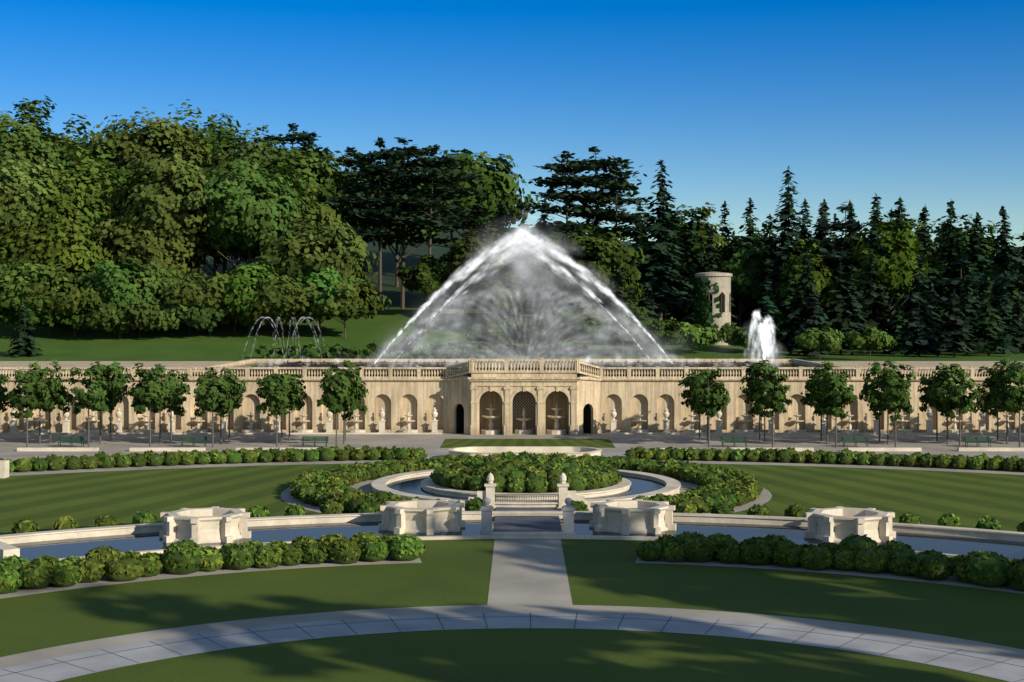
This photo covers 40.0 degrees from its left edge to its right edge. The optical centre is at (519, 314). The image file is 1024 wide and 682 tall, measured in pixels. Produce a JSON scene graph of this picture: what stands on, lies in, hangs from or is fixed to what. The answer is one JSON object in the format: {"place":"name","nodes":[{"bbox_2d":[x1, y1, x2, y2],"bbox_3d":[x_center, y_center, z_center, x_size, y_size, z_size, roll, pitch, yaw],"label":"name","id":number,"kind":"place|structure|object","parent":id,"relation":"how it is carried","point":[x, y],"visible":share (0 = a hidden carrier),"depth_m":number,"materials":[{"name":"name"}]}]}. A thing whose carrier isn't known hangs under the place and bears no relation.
{"place":"outdoors","nodes":[
{"label":"outdoors","id":0,"kind":"place"},
{"bbox_2d":[0,374,1023,681],"bbox_3d":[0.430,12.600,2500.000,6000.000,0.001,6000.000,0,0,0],"label":"ground","id":1,"kind":"structure","parent":0,"point":[458,572],"depth_m":58.26,"materials":[{"name":"green plant"}]},
{"bbox_2d":[0,511,1023,561],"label":"canal kerb","id":2,"kind":"structure","parent":1,"relation":"on","point":[7,549],"depth_m":80.20,"materials":[{"name":"white stone"}]},
{"bbox_2d":[0,446,1023,477],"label":"stone basins","id":3,"kind":"object","parent":1,"relation":"on","point":[473,451],"visible":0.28,"depth_m":129.30,"materials":[{"name":"beige stone"}]},
{"bbox_2d":[159,499,895,543],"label":"canal stone basins","id":4,"kind":"object","parent":1,"relation":"on","point":[217,524],"visible":0.98,"depth_m":80.36,"materials":[{"name":"beige stone"}]},
{"bbox_2d":[0,433,1023,668],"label":"paved path","id":5,"kind":"structure","parent":0,"point":[528,575],"depth_m":75.59,"materials":[{"name":"grey concrete"}]},
{"bbox_2d":[0,358,1023,434],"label":"wall","id":6,"kind":"structure","parent":5,"relation":"on","point":[478,392],"depth_m":149.10,"materials":[{"name":"stone"}]},
{"bbox_2d":[456,404,590,432],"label":"dark wall openings","id":7,"kind":"object","parent":6,"relation":"in","point":[586,418],"depth_m":149.08,"materials":[{"name":"black"}]},
{"bbox_2d":[513,391,534,429],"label":"lattice arch panel","id":8,"kind":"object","parent":6,"relation":"attached to","point":[522,400],"depth_m":149.85,"materials":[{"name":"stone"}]},
{"bbox_2d":[0,533,1023,593],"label":"boxwood hedge","id":9,"kind":"object","parent":5,"relation":"on","point":[996,581],"visible":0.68,"depth_m":68.85,"materials":[{"name":"green plant"}]},
{"bbox_2d":[0,446,1023,472],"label":"boxwood hedge","id":10,"kind":"object","parent":5,"relation":"on","point":[71,465],"visible":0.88,"depth_m":118.03,"materials":[{"name":"green plant"}]},
{"bbox_2d":[0,403,1023,434],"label":"wall fountains","id":11,"kind":"object","parent":5,"relation":"on","point":[491,417],"depth_m":148.27,"materials":[{"name":"beige stone"}]},
{"bbox_2d":[22,373,1020,447],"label":"tree trunks","id":12,"kind":"object","parent":5,"relation":"on","point":[708,428],"visible":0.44,"depth_m":136.31,"materials":[{"name":"brown plant"}]},
{"bbox_2d":[0,357,1023,422],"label":"row of trees","id":13,"kind":"object","parent":12,"relation":"on","point":[101,395],"visible":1,"depth_m":133.63,"materials":[{"name":"green plant"}]},
{"bbox_2d":[57,436,991,446],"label":"park benches","id":14,"kind":"object","parent":5,"relation":"on","point":[326,439],"visible":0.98,"depth_m":133.66,"materials":[{"name":"paint"}]},
{"bbox_2d":[371,469,680,506],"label":"pool rim","id":15,"kind":"object","parent":5,"relation":"on","point":[672,486],"visible":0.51,"depth_m":95.34,"materials":[{"name":"white stone"}]},
{"bbox_2d":[386,475,665,500],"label":"round pool water","id":16,"kind":"structure","parent":15,"relation":"in","point":[413,485],"depth_m":99.87,"materials":[{"name":"blue liquid"}]},
{"bbox_2d":[452,486,609,492],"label":"island soil mound","id":17,"kind":"object","parent":15,"relation":"on","point":[506,491],"visible":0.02,"depth_m":94.81,"materials":[{"name":"brown soil"}]},
{"bbox_2d":[460,473,592,510],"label":"pool gate posts","id":18,"kind":"object","parent":5,"relation":"on","point":[563,486],"visible":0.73,"depth_m":89.71,"materials":[{"name":"beige stone"}]},
{"bbox_2d":[495,494,555,501],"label":"balusters","id":19,"kind":"object","parent":18,"relation":"attached to","point":[524,498],"visible":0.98,"depth_m":89.89,"materials":[{"name":"beige stone"}]},
{"bbox_2d":[0,463,1023,534],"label":"lawn","id":20,"kind":"structure","parent":0,"point":[45,502],"depth_m":99.37,"materials":[{"name":"green plant"}]},
{"bbox_2d":[0,444,1023,591],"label":"boxwood hedge leaves","id":21,"kind":"object","parent":20,"relation":"on","point":[913,566],"visible":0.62,"depth_m":82.39,"materials":[{"name":"green plant"}]},
{"bbox_2d":[14,452,1023,533],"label":"shrubs","id":22,"kind":"object","parent":20,"relation":"on","point":[574,485],"visible":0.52,"depth_m":95.61,"materials":[{"name":"green plant"}]},
{"bbox_2d":[0,306,1023,360],"bbox_3d":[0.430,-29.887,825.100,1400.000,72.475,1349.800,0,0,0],"label":"lawn","id":23,"kind":"structure","parent":0,"point":[440,327],"depth_m":215.99,"materials":[{"name":"green plant"}]},
{"bbox_2d":[0,95,1014,358],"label":"deciduous trees","id":24,"kind":"object","parent":23,"relation":"on","point":[80,243],"visible":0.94,"depth_m":231.26,"materials":[{"name":"green plant"}]},
{"bbox_2d":[6,123,1023,356],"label":"conifer trees","id":25,"kind":"object","parent":23,"relation":"on","point":[929,329],"visible":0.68,"depth_m":248.35,"materials":[{"name":"green plant"}]},
{"bbox_2d":[24,130,1020,357],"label":"tree trunks","id":26,"kind":"object","parent":23,"relation":"on","point":[397,261],"visible":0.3,"depth_m":252.72,"materials":[{"name":"brown plant"}]},
{"bbox_2d":[695,272,731,376],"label":"stone tower","id":27,"kind":"structure","parent":23,"relation":"on","point":[722,280],"depth_m":223.56,"materials":[{"name":"stone"}]},
{"bbox_2d":[692,277,722,344],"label":"tower ivy","id":28,"kind":"object","parent":27,"relation":"attached to","point":[702,306],"visible":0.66,"depth_m":223.66,"materials":[{"name":"green plant"}]},
{"bbox_2d":[707,292,722,311],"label":"chimes tower openings","id":29,"kind":"object","parent":27,"relation":"attached to","point":[719,301],"visible":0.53,"depth_m":223.91,"materials":[{"name":"black"}]},
{"bbox_2d":[0,612,1023,681],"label":"curved walkway","id":30,"kind":"structure","parent":0,"point":[59,671],"depth_m":54.78,"materials":[{"name":"stone"}]},
{"bbox_2d":[0,359,1023,373],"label":"balustrade","id":31,"kind":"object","parent":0,"point":[228,363],"depth_m":180.80,"materials":[{"name":"stone"}]},
{"bbox_2d":[0,0,1023,246],"label":"sky","id":32,"kind":"structure","parent":0,"point":[920,102],"materials":[{"name":"blue"}]},
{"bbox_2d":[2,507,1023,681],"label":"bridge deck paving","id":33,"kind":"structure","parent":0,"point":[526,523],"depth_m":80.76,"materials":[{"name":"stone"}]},
{"bbox_2d":[10,520,1023,560],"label":"canal water","id":34,"kind":"structure","parent":0,"point":[63,548],"depth_m":79.08,"materials":[{"name":"blue liquid"}]},
{"bbox_2d":[195,361,852,371],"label":"pool water","id":35,"kind":"structure","parent":0,"point":[774,363],"depth_m":173.01,"materials":[{"name":"grey liquid"}]},
{"bbox_2d":[250,361,797,369],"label":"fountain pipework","id":36,"kind":"object","parent":35,"relation":"on","point":[377,364],"visible":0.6,"depth_m":168.91,"materials":[{"name":"metal"}]},
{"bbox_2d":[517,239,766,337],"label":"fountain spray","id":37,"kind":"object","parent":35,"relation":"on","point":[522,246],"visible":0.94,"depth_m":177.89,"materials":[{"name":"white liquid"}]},
{"bbox_2d":[480,497,575,534],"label":"grey bridge posts","id":38,"kind":"object","parent":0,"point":[486,509],"visible":0.98,"depth_m":79.60,"materials":[{"name":"stone"}]},
{"bbox_2d":[440,439,615,447],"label":"lawn","id":39,"kind":"structure","parent":0,"point":[594,443],"depth_m":138.12,"materials":[{"name":"green plant"}]},
{"bbox_2d":[195,227,1023,314],"bbox_3d":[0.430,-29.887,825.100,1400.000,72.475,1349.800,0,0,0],"label":"wooded hill","id":40,"kind":"structure","parent":0,"point":[391,291],"depth_m":342.39,"materials":[{"name":"green plant"}]}
]}

